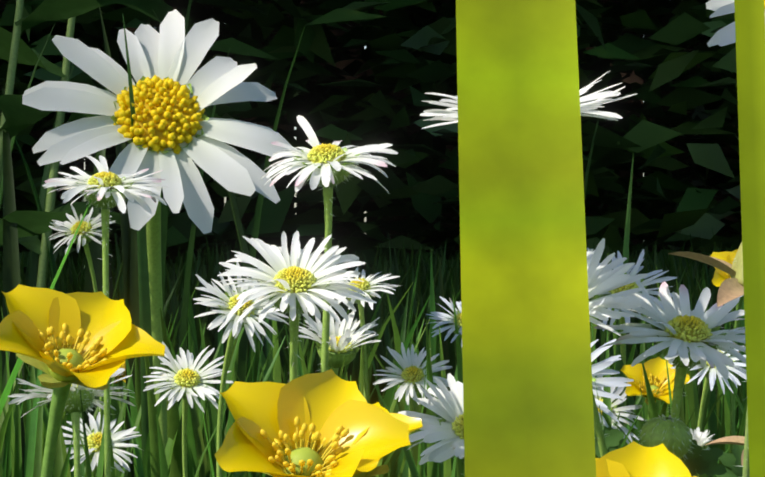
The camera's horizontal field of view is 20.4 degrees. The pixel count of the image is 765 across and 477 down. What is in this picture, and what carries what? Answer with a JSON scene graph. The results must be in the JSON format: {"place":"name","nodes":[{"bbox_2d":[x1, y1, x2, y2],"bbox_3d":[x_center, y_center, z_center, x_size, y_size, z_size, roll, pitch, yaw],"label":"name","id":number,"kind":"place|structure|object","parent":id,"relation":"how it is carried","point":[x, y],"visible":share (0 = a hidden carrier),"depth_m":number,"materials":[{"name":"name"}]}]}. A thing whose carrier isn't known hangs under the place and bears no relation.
{"place":"outdoors","nodes":[
{"label":"outdoors","id":0,"kind":"place"},
{"bbox_2d":[84,23,643,233],"label":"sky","id":1,"kind":"structure","parent":0,"point":[224,23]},
{"bbox_2d":[636,414,694,461],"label":"leaf","id":2,"kind":"object","parent":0,"point":[674,436],"visible":0.79,"depth_m":0.30,"materials":[{"name":"green plant"}]},
{"bbox_2d":[690,427,714,475],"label":"daisy","id":3,"kind":"object","parent":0,"point":[702,439],"visible":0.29,"depth_m":0.34,"materials":[{"name":"white plant"}]},
{"label":"ground","id":4,"kind":"structure","parent":0,"visible":0},
{"bbox_2d":[8,368,134,476],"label":"daisy","id":5,"kind":"object","parent":4,"relation":"on","point":[73,406],"visible":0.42,"depth_m":0.31,"materials":[{"name":"white plant"}]},
{"bbox_2d":[48,204,114,429],"bbox_3d":[-0.068,0.046,0.483,0.015,0.109,0.028,0,0,-2],"label":"daisy","id":6,"kind":"object","parent":4,"relation":"on","point":[86,234],"visible":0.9,"depth_m":0.48,"materials":[{"name":"white plant"}]},
{"bbox_2d":[0,284,164,476],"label":"buttercup","id":7,"kind":"object","parent":4,"relation":"on","point":[93,340],"visible":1,"depth_m":0.23,"materials":[{"name":"yellow plant"}]},
{"bbox_2d":[0,0,172,246],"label":"weed","id":8,"kind":"object","parent":4,"relation":"on","point":[17,116],"visible":0.54,"depth_m":0.62,"materials":[{"name":"green plant"}]},
{"bbox_2d":[61,412,141,476],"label":"daisy","id":9,"kind":"object","parent":4,"relation":"on","point":[94,435],"visible":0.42,"depth_m":0.40,"materials":[{"name":"white plant"}]},
{"bbox_2d":[42,155,168,476],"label":"daisy","id":10,"kind":"object","parent":4,"relation":"on","point":[112,190],"visible":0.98,"depth_m":0.30,"materials":[{"name":"white plant"}]},
{"bbox_2d":[0,16,220,369],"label":"weed","id":11,"kind":"object","parent":4,"relation":"on","point":[27,55],"visible":0.31,"depth_m":0.70,"materials":[{"name":"green plant"}]},
{"bbox_2d":[111,362,125,427],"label":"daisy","id":12,"kind":"object","parent":4,"relation":"on","point":[118,376],"visible":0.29,"depth_m":0.55,"materials":[{"name":"plant"}]},
{"bbox_2d":[22,9,293,449],"bbox_3d":[-0.049,0.025,0.462,0.052,0.152,0.056,0,0,41],"label":"daisy","id":13,"kind":"object","parent":4,"relation":"on","point":[174,131],"visible":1,"depth_m":0.46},
{"bbox_2d":[143,341,233,476],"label":"daisy","id":14,"kind":"object","parent":4,"relation":"on","point":[186,381],"visible":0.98,"depth_m":0.37,"materials":[{"name":"white plant"}]},
{"bbox_2d":[193,262,288,476],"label":"daisy","id":15,"kind":"object","parent":4,"relation":"on","point":[226,302],"visible":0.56,"depth_m":0.35,"materials":[{"name":"white plant"}]},
{"bbox_2d":[217,231,376,381],"bbox_3d":[-0.012,0.050,0.297,0.022,0.102,0.021,0,0,-2],"label":"daisy","id":16,"kind":"object","parent":4,"relation":"on","point":[294,284],"visible":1,"depth_m":0.30,"materials":[{"name":"white plant"}]},
{"bbox_2d":[215,369,410,476],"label":"buttercup","id":17,"kind":"object","parent":4,"relation":"on","point":[329,423],"visible":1,"depth_m":0.22,"materials":[{"name":"yellow plant"}]},
{"bbox_2d":[260,115,397,372],"bbox_3d":[-0.008,0.041,0.317,0.021,0.120,0.022,0,0,-2],"label":"daisy","id":18,"kind":"object","parent":4,"relation":"on","point":[327,167],"visible":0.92,"depth_m":0.32,"materials":[{"name":"white plant"}]},
{"bbox_2d":[298,305,380,375],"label":"daisy","id":19,"kind":"object","parent":4,"relation":"on","point":[342,344],"visible":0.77,"depth_m":0.40,"materials":[{"name":"white plant"}]},
{"bbox_2d":[331,267,399,402],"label":"daisy","id":20,"kind":"object","parent":4,"relation":"on","point":[368,286],"visible":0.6,"depth_m":0.40,"materials":[{"name":"white plant"}]},
{"bbox_2d":[0,0,741,280],"bbox_3d":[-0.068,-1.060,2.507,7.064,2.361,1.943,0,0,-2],"label":"hedge","id":21,"kind":"object","parent":4,"relation":"on","point":[408,42],"visible":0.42,"depth_m":2.12,"materials":[{"name":"green plant"}]},
{"bbox_2d":[0,228,746,476],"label":"lawn grass","id":22,"kind":"structure","parent":4,"relation":"on","point":[408,305],"depth_m":0.61,"materials":[{"name":"green plant"}]},
{"bbox_2d":[594,280,745,419],"bbox_3d":[0.043,0.053,0.302,0.027,0.096,0.026,0,0,-2],"label":"daisy","id":23,"kind":"object","parent":22,"relation":"on","point":[682,335],"visible":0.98,"depth_m":0.30,"materials":[{"name":"white plant"}]},
{"bbox_2d":[0,0,764,476],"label":"grass","id":24,"kind":"structure","parent":4,"relation":"on","point":[528,390],"depth_m":0.13,"materials":[{"name":"green plant"}]},
{"bbox_2d":[352,402,422,476],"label":"buttercup","id":25,"kind":"object","parent":4,"relation":"on","point":[369,469],"visible":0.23,"depth_m":0.24,"materials":[{"name":"yellow plant"}]},
{"bbox_2d":[373,342,451,476],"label":"daisy","id":26,"kind":"object","parent":4,"relation":"on","point":[410,377],"visible":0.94,"depth_m":0.42,"materials":[{"name":"white plant"}]},
{"bbox_2d":[398,373,464,476],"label":"daisy","id":27,"kind":"object","parent":4,"relation":"on","point":[448,429],"visible":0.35,"depth_m":0.31,"materials":[{"name":"white plant"}]},
{"bbox_2d":[425,296,462,362],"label":"daisy","id":28,"kind":"object","parent":4,"relation":"on","point":[449,320],"visible":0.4,"depth_m":0.50,"materials":[{"name":"white plant"}]},
{"bbox_2d":[420,71,635,128],"bbox_3d":[0.019,0.038,0.286,0.029,0.127,0.029,0,0,-2],"label":"daisy","id":29,"kind":"object","parent":4,"relation":"on","point":[449,114],"depth_m":0.28,"materials":[{"name":"white plant"}]},
{"bbox_2d":[594,424,623,456],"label":"leaf","id":30,"kind":"object","parent":4,"relation":"on","point":[614,437],"visible":0.31,"depth_m":0.32,"materials":[{"name":"green plant"}]},
{"bbox_2d":[591,339,633,427],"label":"daisy","id":31,"kind":"object","parent":4,"relation":"on","point":[598,368],"visible":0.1,"depth_m":0.39,"materials":[{"name":"white plant"}]},
{"bbox_2d":[587,238,647,456],"bbox_3d":[0.026,0.050,0.298,0.024,0.101,0.024,0,0,-2],"label":"daisy","id":32,"kind":"object","parent":4,"relation":"on","point":[603,278],"visible":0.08,"depth_m":0.29,"materials":[{"name":"white plant"}]},
{"bbox_2d":[593,376,645,443],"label":"daisy","id":33,"kind":"object","parent":4,"relation":"on","point":[614,408],"visible":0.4,"depth_m":0.40,"materials":[{"name":"white plant"}]},
{"bbox_2d":[587,248,676,446],"bbox_3d":[0.045,0.051,0.414,0.020,0.099,0.030,0,0,-23],"label":"daisy","id":34,"kind":"object","parent":4,"relation":"on","point":[636,269],"visible":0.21,"depth_m":0.41,"materials":[{"name":"white plant"}]},
{"bbox_2d":[595,441,696,476],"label":"buttercup","id":35,"kind":"object","parent":4,"relation":"on","point":[633,459],"visible":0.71,"depth_m":0.23,"materials":[{"name":"yellow plant"}]},
{"bbox_2d":[621,357,689,420],"bbox_3d":[0.052,0.062,0.401,0.013,0.078,0.018,0,0,29],"label":"buttercup","id":36,"kind":"object","parent":4,"relation":"on","point":[656,370],"visible":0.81,"depth_m":0.40,"materials":[{"name":"yellow plant"}]},
{"bbox_2d":[680,439,726,476],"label":"leaf","id":37,"kind":"object","parent":4,"relation":"on","point":[699,460],"visible":0.71,"depth_m":0.31,"materials":[{"name":"green plant"}]},
{"bbox_2d":[668,242,749,476],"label":"flower","id":38,"kind":"object","parent":4,"relation":"on","point":[731,288],"visible":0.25,"depth_m":0.26,"materials":[{"name":"plant"}]},
{"bbox_2d":[671,340,746,476],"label":"daisy","id":39,"kind":"object","parent":4,"relation":"on","point":[709,373],"visible":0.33,"depth_m":0.38,"materials":[{"name":"white plant"}]},
{"bbox_2d":[704,436,744,465],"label":"dry leaf","id":40,"kind":"object","parent":4,"relation":"on","point":[737,440],"depth_m":0.29,"materials":[{"name":"brown plant"}]},
{"bbox_2d":[711,249,743,453],"bbox_3d":[0.073,0.051,0.422,0.014,0.099,0.020,0,0,29],"label":"buttercup","id":41,"kind":"object","parent":4,"relation":"on","point":[719,277],"visible":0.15,"depth_m":0.42,"materials":[{"name":"yellow plant"}]},
{"bbox_2d":[716,444,743,476],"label":"leaf","id":42,"kind":"object","parent":4,"relation":"on","point":[731,462],"visible":0.56,"depth_m":0.33,"materials":[{"name":"green plant"}]},
{"bbox_2d":[706,0,764,46],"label":"daisy","id":43,"kind":"object","parent":4,"relation":"on","point":[725,35],"visible":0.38,"depth_m":0.46,"materials":[{"name":"white plant"}]}
]}

